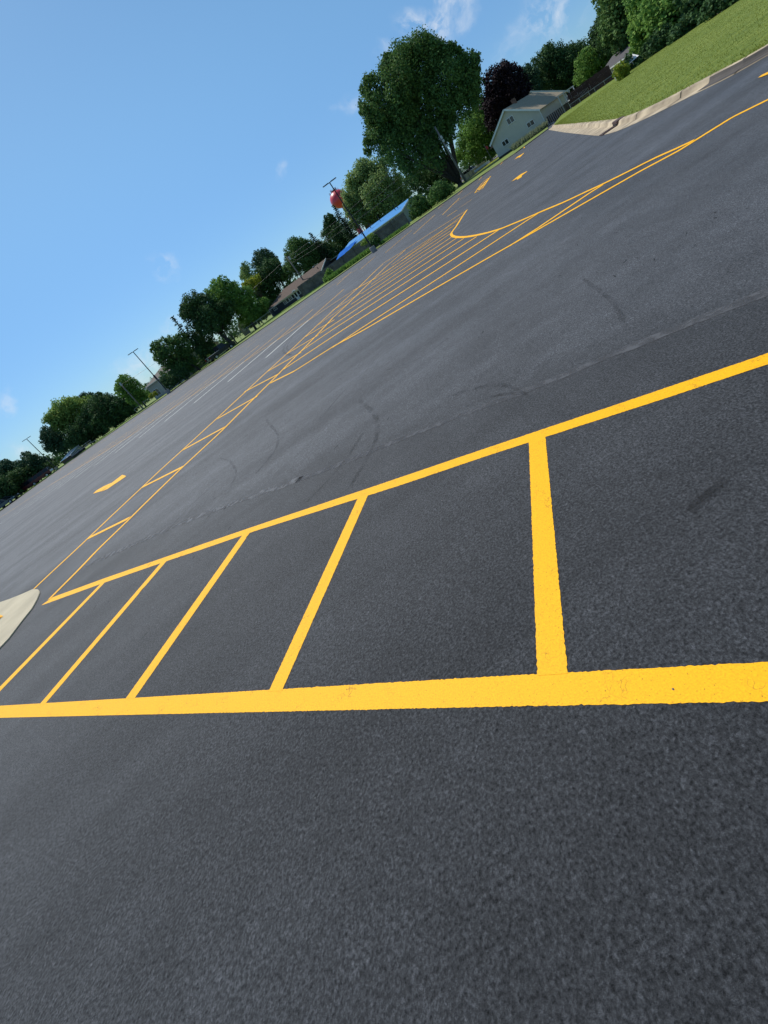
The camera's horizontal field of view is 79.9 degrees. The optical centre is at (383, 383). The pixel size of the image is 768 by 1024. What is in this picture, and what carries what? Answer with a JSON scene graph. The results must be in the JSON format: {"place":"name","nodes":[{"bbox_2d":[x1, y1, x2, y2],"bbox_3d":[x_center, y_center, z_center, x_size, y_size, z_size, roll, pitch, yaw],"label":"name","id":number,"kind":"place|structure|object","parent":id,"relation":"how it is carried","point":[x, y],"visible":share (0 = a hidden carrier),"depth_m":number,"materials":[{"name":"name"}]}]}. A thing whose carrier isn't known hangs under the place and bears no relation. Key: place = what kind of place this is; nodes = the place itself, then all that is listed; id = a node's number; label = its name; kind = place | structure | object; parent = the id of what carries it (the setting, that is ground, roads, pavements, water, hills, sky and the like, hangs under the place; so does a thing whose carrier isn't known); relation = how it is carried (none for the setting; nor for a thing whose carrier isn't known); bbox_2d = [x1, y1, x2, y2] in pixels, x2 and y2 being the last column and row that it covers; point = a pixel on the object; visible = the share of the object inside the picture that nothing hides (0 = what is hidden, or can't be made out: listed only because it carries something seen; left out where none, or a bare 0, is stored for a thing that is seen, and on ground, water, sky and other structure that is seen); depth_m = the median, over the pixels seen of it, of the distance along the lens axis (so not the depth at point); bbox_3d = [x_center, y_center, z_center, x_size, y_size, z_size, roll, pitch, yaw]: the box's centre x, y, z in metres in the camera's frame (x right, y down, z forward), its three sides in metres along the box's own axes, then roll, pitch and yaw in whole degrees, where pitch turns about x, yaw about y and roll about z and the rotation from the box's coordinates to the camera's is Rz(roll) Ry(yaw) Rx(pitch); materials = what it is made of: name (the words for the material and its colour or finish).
{"place":"outdoors","nodes":[
{"label":"outdoors","id":0,"kind":"place"},
{"bbox_2d":[170,315,209,365],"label":"spruce tree","id":1,"kind":"object","parent":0,"point":[182,330],"visible":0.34,"depth_m":84.02,"materials":[{"name":"green plant"}]},
{"bbox_2d":[205,341,235,362],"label":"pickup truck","id":2,"kind":"object","parent":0,"point":[219,348],"visible":0.99,"depth_m":78.24,"materials":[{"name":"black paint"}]},
{"bbox_2d":[239,261,254,281],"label":"tree","id":3,"kind":"object","parent":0,"point":[245,271],"visible":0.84,"depth_m":112.30,"materials":[{"name":"green plant"}]},
{"bbox_2d":[251,247,285,287],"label":"leafy tree","id":4,"kind":"object","parent":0,"point":[259,256],"visible":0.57,"depth_m":109.83,"materials":[{"name":"green plant"}]},
{"bbox_2d":[0,127,547,510],"bbox_3d":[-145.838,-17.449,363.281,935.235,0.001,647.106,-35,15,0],"label":"lawn","id":5,"kind":"structure","parent":0,"point":[497,161],"depth_m":73.15,"materials":[{"name":"green plant"}]},
{"bbox_2d":[0,493,19,507],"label":"parked car","id":6,"kind":"object","parent":5,"relation":"on","point":[5,500],"visible":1,"depth_m":94.45,"materials":[{"name":"teal paint"}]},
{"bbox_2d":[0,475,23,499],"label":"leafy tree","id":7,"kind":"object","parent":5,"relation":"on","point":[8,488],"visible":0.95,"depth_m":97.12,"materials":[{"name":"green plant"}]},
{"bbox_2d":[18,476,33,494],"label":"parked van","id":8,"kind":"object","parent":5,"relation":"on","point":[25,486],"visible":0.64,"depth_m":100.23,"materials":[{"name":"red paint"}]},
{"bbox_2d":[29,466,53,486],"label":"parked van","id":9,"kind":"object","parent":5,"relation":"on","point":[41,474],"visible":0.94,"depth_m":100.39,"materials":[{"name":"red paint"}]},
{"bbox_2d":[68,440,94,455],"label":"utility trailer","id":10,"kind":"object","parent":5,"relation":"on","point":[79,450],"visible":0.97,"depth_m":96.79,"materials":[{"name":"metal"}]},
{"bbox_2d":[149,331,200,379],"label":"leafy tree","id":11,"kind":"object","parent":5,"relation":"on","point":[178,356],"visible":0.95,"depth_m":81.04,"materials":[{"name":"green plant"}]},
{"bbox_2d":[177,289,236,358],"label":"maple tree","id":12,"kind":"object","parent":5,"relation":"on","point":[204,313],"visible":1,"depth_m":82.89,"materials":[{"name":"green plant"}]},
{"bbox_2d":[203,274,268,329],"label":"maple tree","id":13,"kind":"object","parent":5,"relation":"on","point":[248,309],"visible":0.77,"depth_m":87.11,"materials":[{"name":"green plant"}]},
{"bbox_2d":[43,151,496,465],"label":"distant woods","id":14,"kind":"object","parent":5,"relation":"on","point":[60,456],"visible":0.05,"depth_m":161.20,"materials":[{"name":"green plant"}]},
{"bbox_2d":[297,270,322,295],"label":"wooden fence","id":15,"kind":"object","parent":5,"relation":"on","point":[306,287],"visible":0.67,"depth_m":78.32,"materials":[{"name":"grey wood"}]},
{"bbox_2d":[329,187,363,231],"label":"water tower","id":16,"kind":"structure","parent":5,"relation":"on","point":[335,201],"depth_m":366.37,"materials":[{"name":"red metal"}]},
{"bbox_2d":[317,212,409,282],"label":"wooden fence","id":17,"kind":"object","parent":5,"relation":"on","point":[393,225],"visible":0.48,"depth_m":68.11,"materials":[{"name":"wood"}]},
{"bbox_2d":[379,222,408,244],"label":"weeds","id":18,"kind":"object","parent":5,"relation":"on","point":[397,231],"visible":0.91,"depth_m":61.90,"materials":[{"name":"green plant"}]},
{"bbox_2d":[355,24,484,186],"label":"maple tree","id":19,"kind":"object","parent":5,"relation":"on","point":[403,105],"visible":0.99,"depth_m":74.11,"materials":[{"name":"green plant"}]},
{"bbox_2d":[401,157,460,195],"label":"leafy tree","id":20,"kind":"object","parent":5,"relation":"on","point":[426,179],"visible":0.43,"depth_m":86.99,"materials":[{"name":"green plant"}]},
{"bbox_2d":[434,126,466,182],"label":"utility pole","id":21,"kind":"object","parent":5,"relation":"on","point":[451,156],"visible":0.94,"depth_m":74.43,"materials":[{"name":"brown wood"}]},
{"bbox_2d":[455,99,495,169],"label":"leafy tree","id":22,"kind":"object","parent":5,"relation":"on","point":[472,140],"visible":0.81,"depth_m":95.52,"materials":[{"name":"green plant"}]},
{"bbox_2d":[464,161,486,180],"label":"concrete barrier","id":23,"kind":"object","parent":5,"relation":"on","point":[469,175],"visible":0.75,"depth_m":85.94,"materials":[{"name":"grey concrete"}]},
{"bbox_2d":[478,59,535,133],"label":"purple maple","id":24,"kind":"object","parent":5,"relation":"on","point":[505,83],"visible":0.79,"depth_m":82.88,"materials":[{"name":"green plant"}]},
{"bbox_2d":[507,119,548,150],"bbox_3d":[19.754,-33.918,62.591,7.587,0.990,2.504,-36,15,-4],"label":"hedge","id":25,"kind":"object","parent":5,"relation":"on","point":[526,138],"visible":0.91,"depth_m":62.16,"materials":[{"name":"green plant"}]},
{"bbox_2d":[489,86,573,158],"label":"white house","id":26,"kind":"structure","parent":5,"relation":"on","point":[521,118],"depth_m":66.39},
{"bbox_2d":[521,63,542,90],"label":"conical tree","id":27,"kind":"object","parent":5,"relation":"on","point":[534,73],"visible":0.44,"depth_m":87.72,"materials":[{"name":"green plant"}]},
{"bbox_2d":[0,0,599,461],"label":"sky","id":28,"kind":"structure","parent":0,"point":[149,148],"materials":[{"name":"blue"}]},
{"bbox_2d":[324,247,370,280],"bbox_3d":[-5.135,-16.938,65.077,8.344,0.770,2.879,-31,16,14],"label":"hedge","id":29,"kind":"object","parent":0,"point":[352,261],"visible":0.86,"depth_m":64.59,"materials":[{"name":"green plant"}]},
{"bbox_2d":[0,56,767,1023],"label":"parking lot","id":30,"kind":"structure","parent":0,"point":[558,864],"depth_m":2.24,"materials":[{"name":"grey asphalt"}]},
{"bbox_2d":[0,458,28,490],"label":"tree","id":31,"kind":"object","parent":30,"relation":"on","point":[6,465],"visible":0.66,"depth_m":102.25,"materials":[{"name":"green plant"}]},
{"bbox_2d":[0,589,39,648],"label":"concrete island","id":32,"kind":"structure","parent":30,"relation":"on","point":[15,611],"depth_m":7.52,"materials":[{"name":"beige concrete"}]},
{"bbox_2d":[1,461,57,493],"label":"leafy tree","id":33,"kind":"object","parent":30,"relation":"on","point":[20,475],"visible":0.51,"depth_m":101.48,"materials":[{"name":"green plant"}]},
{"bbox_2d":[18,451,58,475],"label":"tree","id":34,"kind":"object","parent":30,"relation":"on","point":[30,458],"visible":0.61,"depth_m":104.42,"materials":[{"name":"green plant"}]},
{"bbox_2d":[38,425,67,455],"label":"tree","id":35,"kind":"object","parent":30,"relation":"on","point":[50,439],"visible":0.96,"depth_m":102.75,"materials":[{"name":"green plant"}]},
{"bbox_2d":[0,581,105,690],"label":"road marking","id":36,"kind":"object","parent":30,"relation":"on","point":[44,642],"visible":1,"depth_m":5.41,"materials":[{"name":"yellow paint"}]},
{"bbox_2d":[41,395,95,441],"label":"leafy tree","id":37,"kind":"object","parent":30,"relation":"on","point":[63,414],"visible":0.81,"depth_m":104.48,"materials":[{"name":"green plant"}]},
{"bbox_2d":[61,447,83,463],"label":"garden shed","id":38,"kind":"structure","parent":30,"relation":"on","point":[67,458],"depth_m":100.17,"materials":[{"name":"grey"}]},
{"bbox_2d":[62,413,107,447],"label":"leafy tree","id":39,"kind":"object","parent":30,"relation":"on","point":[75,434],"visible":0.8,"depth_m":101.57,"materials":[{"name":"green plant"}]},
{"bbox_2d":[77,391,120,434],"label":"leafy tree","id":40,"kind":"object","parent":30,"relation":"on","point":[98,409],"visible":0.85,"depth_m":102.20,"materials":[{"name":"green plant"}]},
{"bbox_2d":[40,560,166,703],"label":"road marking","id":41,"kind":"object","parent":30,"relation":"on","point":[86,652],"visible":1,"depth_m":4.53,"materials":[{"name":"yellow paint"}]},
{"bbox_2d":[86,516,130,539],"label":"road marking","id":42,"kind":"object","parent":30,"relation":"on","point":[109,527],"visible":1,"depth_m":8.94,"materials":[{"name":"yellow paint"}]},
{"bbox_2d":[103,394,139,427],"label":"leafy tree","id":43,"kind":"object","parent":30,"relation":"on","point":[125,410],"visible":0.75,"depth_m":102.73,"materials":[{"name":"green plant"}]},
{"bbox_2d":[113,373,149,406],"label":"round tree","id":44,"kind":"object","parent":30,"relation":"on","point":[132,386],"visible":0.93,"depth_m":92.67,"materials":[{"name":"green plant"}]},
{"bbox_2d":[128,348,170,394],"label":"light pole","id":45,"kind":"object","parent":30,"relation":"on","point":[167,391],"visible":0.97,"depth_m":75.48,"materials":[{"name":"metal"}]},
{"bbox_2d":[160,367,190,390],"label":"shrub","id":46,"kind":"object","parent":30,"relation":"on","point":[172,379],"visible":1,"depth_m":78.78,"materials":[{"name":"green plant"}]},
{"bbox_2d":[144,352,206,398],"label":"beige house","id":47,"kind":"structure","parent":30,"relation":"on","point":[153,385],"depth_m":91.63,"materials":[{"name":"grey"}]},
{"bbox_2d":[126,532,249,698],"bbox_3d":[-1.571,1.842,3.864,0.135,0.001,1.552,-27,18,29],"label":"road marking","id":48,"kind":"object","parent":30,"relation":"on","point":[143,679],"visible":1,"depth_m":3.70,"materials":[{"name":"yellow paint"}]},
{"bbox_2d":[86,475,303,566],"bbox_3d":[-2.824,1.940,6.204,5.078,0.001,0.229,-26,18,30],"label":"pavement seam","id":49,"kind":"object","parent":30,"relation":"on","point":[273,488],"visible":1,"depth_m":5.85,"materials":[{"name":"grey asphalt"}]},
{"bbox_2d":[34,263,383,588],"bbox_3d":[-3.181,-1.725,17.770,0.361,0.001,22.694,-26,18,30],"label":"road marking","id":50,"kind":"object","parent":30,"relation":"on","point":[176,455],"visible":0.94,"depth_m":11.37,"materials":[{"name":"yellow paint"}]},
{"bbox_2d":[48,250,404,599],"bbox_3d":[-2.135,-2.034,16.485,0.634,0.001,22.540,-27,18,29],"label":"road marking","id":51,"kind":"object","parent":30,"relation":"on","point":[185,464],"visible":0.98,"depth_m":9.53,"materials":[{"name":"yellow paint"}]},
{"bbox_2d":[241,273,262,297],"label":"leafy tree","id":52,"kind":"object","parent":30,"relation":"on","point":[254,281],"visible":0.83,"depth_m":93.83,"materials":[{"name":"green plant"}]},
{"bbox_2d":[239,299,272,330],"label":"leafy tree","id":53,"kind":"object","parent":30,"relation":"on","point":[258,322],"visible":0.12,"depth_m":94.29,"materials":[{"name":"green plant"}]},
{"bbox_2d":[250,257,291,301],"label":"leafy tree","id":54,"kind":"object","parent":30,"relation":"on","point":[270,289],"visible":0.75,"depth_m":102.34,"materials":[{"name":"green plant"}]},
{"bbox_2d":[2,129,547,509],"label":"kerb","id":55,"kind":"structure","parent":30,"relation":"on","point":[308,296],"depth_m":61.60,"materials":[{"name":"grey concrete"}]},
{"bbox_2d":[267,258,331,316],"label":"brown roofed house","id":56,"kind":"structure","parent":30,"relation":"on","point":[289,295],"depth_m":89.00,"materials":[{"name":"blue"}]},
{"bbox_2d":[280,235,321,282],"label":"round tree","id":57,"kind":"object","parent":30,"relation":"on","point":[307,262],"visible":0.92,"depth_m":99.62,"materials":[{"name":"green plant"}]},
{"bbox_2d":[269,493,368,690],"bbox_3d":[-0.370,1.260,3.064,0.116,0.001,1.537,-27,18,29],"label":"road marking","id":58,"kind":"object","parent":30,"relation":"on","point":[283,672],"visible":1,"depth_m":2.87,"materials":[{"name":"yellow paint"}]},
{"bbox_2d":[308,233,336,262],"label":"spruce tree","id":59,"kind":"object","parent":30,"relation":"on","point":[324,253],"visible":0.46,"depth_m":102.45,"materials":[{"name":"green plant"}]},
{"bbox_2d":[313,239,346,261],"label":"leafy tree","id":60,"kind":"object","parent":30,"relation":"on","point":[335,248],"visible":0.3,"depth_m":103.66,"materials":[{"name":"green plant"}]},
{"bbox_2d":[321,213,354,245],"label":"leafy tree","id":61,"kind":"object","parent":30,"relation":"on","point":[329,219],"visible":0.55,"depth_m":103.98,"materials":[{"name":"green plant"}]},
{"bbox_2d":[331,205,360,242],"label":"spruce tree","id":62,"kind":"object","parent":30,"relation":"on","point":[349,232],"visible":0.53,"depth_m":96.95,"materials":[{"name":"green plant"}]},
{"bbox_2d":[323,177,376,253],"bbox_3d":[-3.693,-19.553,53.928,1.892,9.361,0.720,-33,16,8],"label":"light pole","id":63,"kind":"object","parent":30,"relation":"on","point":[373,249],"visible":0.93,"depth_m":54.11,"materials":[{"name":"metal"}]},
{"bbox_2d":[360,232,373,245],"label":"shrub","id":64,"kind":"object","parent":30,"relation":"on","point":[369,236],"visible":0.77,"depth_m":62.78,"materials":[{"name":"green plant"}]},
{"bbox_2d":[369,234,380,246],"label":"shrub","id":65,"kind":"object","parent":30,"relation":"on","point":[375,240],"visible":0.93,"depth_m":61.77,"materials":[{"name":"green plant"}]},
{"bbox_2d":[340,155,413,230],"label":"leafy tree","id":66,"kind":"object","parent":30,"relation":"on","point":[365,176],"visible":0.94,"depth_m":97.94,"materials":[{"name":"green plant"}]},
{"bbox_2d":[0,662,767,717],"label":"road marking","id":67,"kind":"object","parent":30,"relation":"on","point":[735,682],"visible":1,"depth_m":1.76,"materials":[{"name":"yellow paint"}]},
{"bbox_2d":[303,236,476,349],"bbox_3d":[-0.033,-2.604,13.755,6.358,0.001,0.312,-30,16,19],"label":"road marking","id":68,"kind":"object","parent":30,"relation":"on","point":[391,291],"visible":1,"depth_m":13.64,"materials":[{"name":"yellow paint"}]},
{"bbox_2d":[283,230,497,369],"bbox_3d":[-0.035,-2.159,12.447,7.086,0.001,0.288,-30,16,18],"label":"road marking","id":69,"kind":"object","parent":30,"relation":"on","point":[392,298],"visible":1,"depth_m":12.32,"materials":[{"name":"yellow paint"}]},
{"bbox_2d":[321,238,463,332],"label":"road marking","id":70,"kind":"object","parent":30,"relation":"on","point":[389,287],"visible":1,"depth_m":14.96,"materials":[{"name":"yellow paint"}]},
{"bbox_2d":[42,353,767,604],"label":"road marking","id":71,"kind":"object","parent":30,"relation":"on","point":[720,374],"visible":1,"depth_m":3.12,"materials":[{"name":"yellow paint"}]},
{"bbox_2d":[407,194,431,220],"bbox_3d":[4.812,-25.597,65.538,3.728,3.217,3.285,-35,15,0],"label":"shrub","id":72,"kind":"object","parent":30,"relation":"on","point":[420,206],"visible":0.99,"depth_m":64.91,"materials":[{"name":"green plant"}]},
{"bbox_2d":[333,214,536,346],"bbox_3d":[1.050,-2.320,10.645,5.622,0.001,0.161,-31,16,15],"label":"road marking","id":73,"kind":"object","parent":30,"relation":"on","point":[438,278],"visible":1,"depth_m":10.55,"materials":[{"name":"yellow paint"}]},
{"bbox_2d":[426,180,455,204],"bbox_3d":[7.463,-26.474,63.008,4.059,2.982,4.392,-35,15,0],"label":"shrub","id":74,"kind":"object","parent":30,"relation":"on","point":[442,190],"visible":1,"depth_m":62.07,"materials":[{"name":"green plant"}]},
{"bbox_2d":[271,99,767,382],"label":"road marking","id":75,"kind":"object","parent":30,"relation":"on","point":[548,223],"visible":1,"depth_m":8.15,"materials":[{"name":"yellow paint"}]},
{"bbox_2d":[295,288,767,482],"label":"pavement seam","id":76,"kind":"object","parent":30,"relation":"on","point":[683,325],"visible":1,"depth_m":3.35,"materials":[{"name":"grey asphalt"}]},
{"bbox_2d":[529,435,567,674],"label":"road marking","id":77,"kind":"object","parent":30,"relation":"on","point":[551,657],"visible":1,"depth_m":2.03,"materials":[{"name":"yellow paint"}]},
{"bbox_2d":[509,185,601,245],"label":"road marking","id":78,"kind":"object","parent":30,"relation":"on","point":[555,215],"visible":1,"depth_m":8.54,"materials":[{"name":"yellow paint"}]},
{"bbox_2d":[450,140,692,237],"bbox_3d":[3.476,-5.647,15.379,2.578,0.001,17.102,-33,16,8],"label":"road marking","id":79,"kind":"object","parent":30,"relation":"on","point":[452,235],"visible":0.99,"depth_m":9.54,"materials":[{"name":"yellow paint"}]},
{"bbox_2d":[549,54,767,135],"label":"gutter","id":80,"kind":"object","parent":30,"relation":"on","point":[596,130],"visible":0.86,"depth_m":14.14,"materials":[{"name":"concrete"}]},
{"bbox_2d":[552,44,767,127],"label":"kerb","id":81,"kind":"structure","parent":30,"relation":"on","point":[669,100],"depth_m":12.72,"materials":[{"name":"concrete"}]},
{"bbox_2d":[599,116,624,135],"bbox_3d":[7.485,-8.477,15.047,0.775,0.140,0.620,-29,17,23],"label":"storm drain","id":82,"kind":"object","parent":81,"relation":"in","point":[615,122],"visible":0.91,"depth_m":14.96,"materials":[{"name":"metal"}]},
{"bbox_2d":[697,46,767,91],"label":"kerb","id":83,"kind":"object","parent":30,"relation":"on","point":[740,65],"visible":1,"depth_m":10.08,"materials":[{"name":"beige concrete"}]},
{"bbox_2d":[345,195,424,253],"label":"blue roofed house","id":84,"kind":"structure","parent":0,"point":[394,213],"depth_m":77.67,"materials":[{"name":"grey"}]},
{"bbox_2d":[336,240,355,259],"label":"tarpaulin","id":85,"kind":"object","parent":84,"relation":"hanging from","point":[343,251],"visible":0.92,"depth_m":82.97,"materials":[{"name":"blue plastic"}]},
{"bbox_2d":[530,38,571,90],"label":"oak tree","id":86,"kind":"object","parent":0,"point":[544,62],"visible":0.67,"depth_m":90.31,"materials":[{"name":"green plant"}]},
{"bbox_2d":[554,0,767,124],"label":"verge","id":87,"kind":"structure","parent":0,"point":[739,46],"depth_m":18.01,"materials":[{"name":"green plant"}]},
{"bbox_2d":[548,36,589,93],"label":"oak tree","id":88,"kind":"object","parent":87,"relation":"on","point":[573,49],"visible":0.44,"depth_m":89.53,"materials":[{"name":"green plant"}]},
{"bbox_2d":[567,65,613,106],"bbox_3d":[26.487,-38.037,58.708,5.376,2.064,0.735,-20,22,45],"label":"wooden fence","id":89,"kind":"object","parent":87,"relation":"on","point":[597,78],"visible":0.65,"depth_m":58.71,"materials":[{"name":"brown wood"}]},
{"bbox_2d":[572,45,609,86],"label":"leafy tree","id":90,"kind":"object","parent":87,"relation":"on","point":[590,66],"visible":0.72,"depth_m":78.59,"materials":[{"name":"green plant"}]},
{"bbox_2d":[585,16,616,64],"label":"conical tree","id":91,"kind":"object","parent":87,"relation":"on","point":[594,42],"visible":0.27,"depth_m":77.66,"materials":[{"name":"green plant"}]},
{"bbox_2d":[591,0,629,55],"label":"leafy tree","id":92,"kind":"object","parent":87,"relation":"on","point":[613,25],"visible":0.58,"depth_m":62.82,"materials":[{"name":"green plant"}]},
{"bbox_2d":[604,39,633,73],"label":"grey roofed house","id":93,"kind":"structure","parent":87,"relation":"on","point":[614,60],"depth_m":63.65,"materials":[{"name":"white paint"}]},
{"bbox_2d":[612,60,630,80],"bbox_3d":[20.534,-27.067,39.731,1.706,1.705,1.631,-35,15,0],"label":"shrub","id":94,"kind":"object","parent":87,"relation":"on","point":[620,72],"visible":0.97,"depth_m":39.37,"materials":[{"name":"green plant"}]},
{"bbox_2d":[621,0,646,58],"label":"leafy tree","id":95,"kind":"object","parent":87,"relation":"on","point":[636,29],"visible":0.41,"depth_m":51.35,"materials":[{"name":"green plant"}]},
{"bbox_2d":[622,53,646,70],"bbox_3d":[24.304,-31.597,44.778,1.902,1.930,2.318,-26,18,31],"label":"shrub","id":96,"kind":"object","parent":87,"relation":"on","point":[637,61],"visible":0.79,"depth_m":44.43,"materials":[{"name":"green plant"}]},
{"bbox_2d":[639,22,675,58],"bbox_3d":[26.205,-32.723,43.575,3.728,2.217,3.510,-31,16,16],"label":"shrub","id":97,"kind":"object","parent":87,"relation":"on","point":[654,43],"visible":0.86,"depth_m":42.94,"materials":[{"name":"green plant"}]},
{"bbox_2d":[637,0,690,38],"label":"leafy tree","id":98,"kind":"object","parent":87,"relation":"on","point":[654,14],"visible":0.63,"depth_m":44.07,"materials":[{"name":"green plant"}]},
{"bbox_2d":[665,11,705,45],"bbox_3d":[26.071,-30.880,39.471,3.286,1.653,3.188,-20,22,44],"label":"shrub","id":99,"kind":"object","parent":87,"relation":"on","point":[684,26],"visible":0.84,"depth_m":39.07,"materials":[{"name":"green plant"}]},
{"bbox_2d":[672,0,704,20],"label":"leafy tree","id":100,"kind":"object","parent":87,"relation":"on","point":[695,6],"visible":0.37,"depth_m":41.28,"materials":[{"name":"green plant"}]},
{"bbox_2d":[697,0,737,24],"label":"shrub","id":101,"kind":"object","parent":87,"relation":"on","point":[710,9],"visible":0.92,"depth_m":33.76,"materials":[{"name":"green plant"}]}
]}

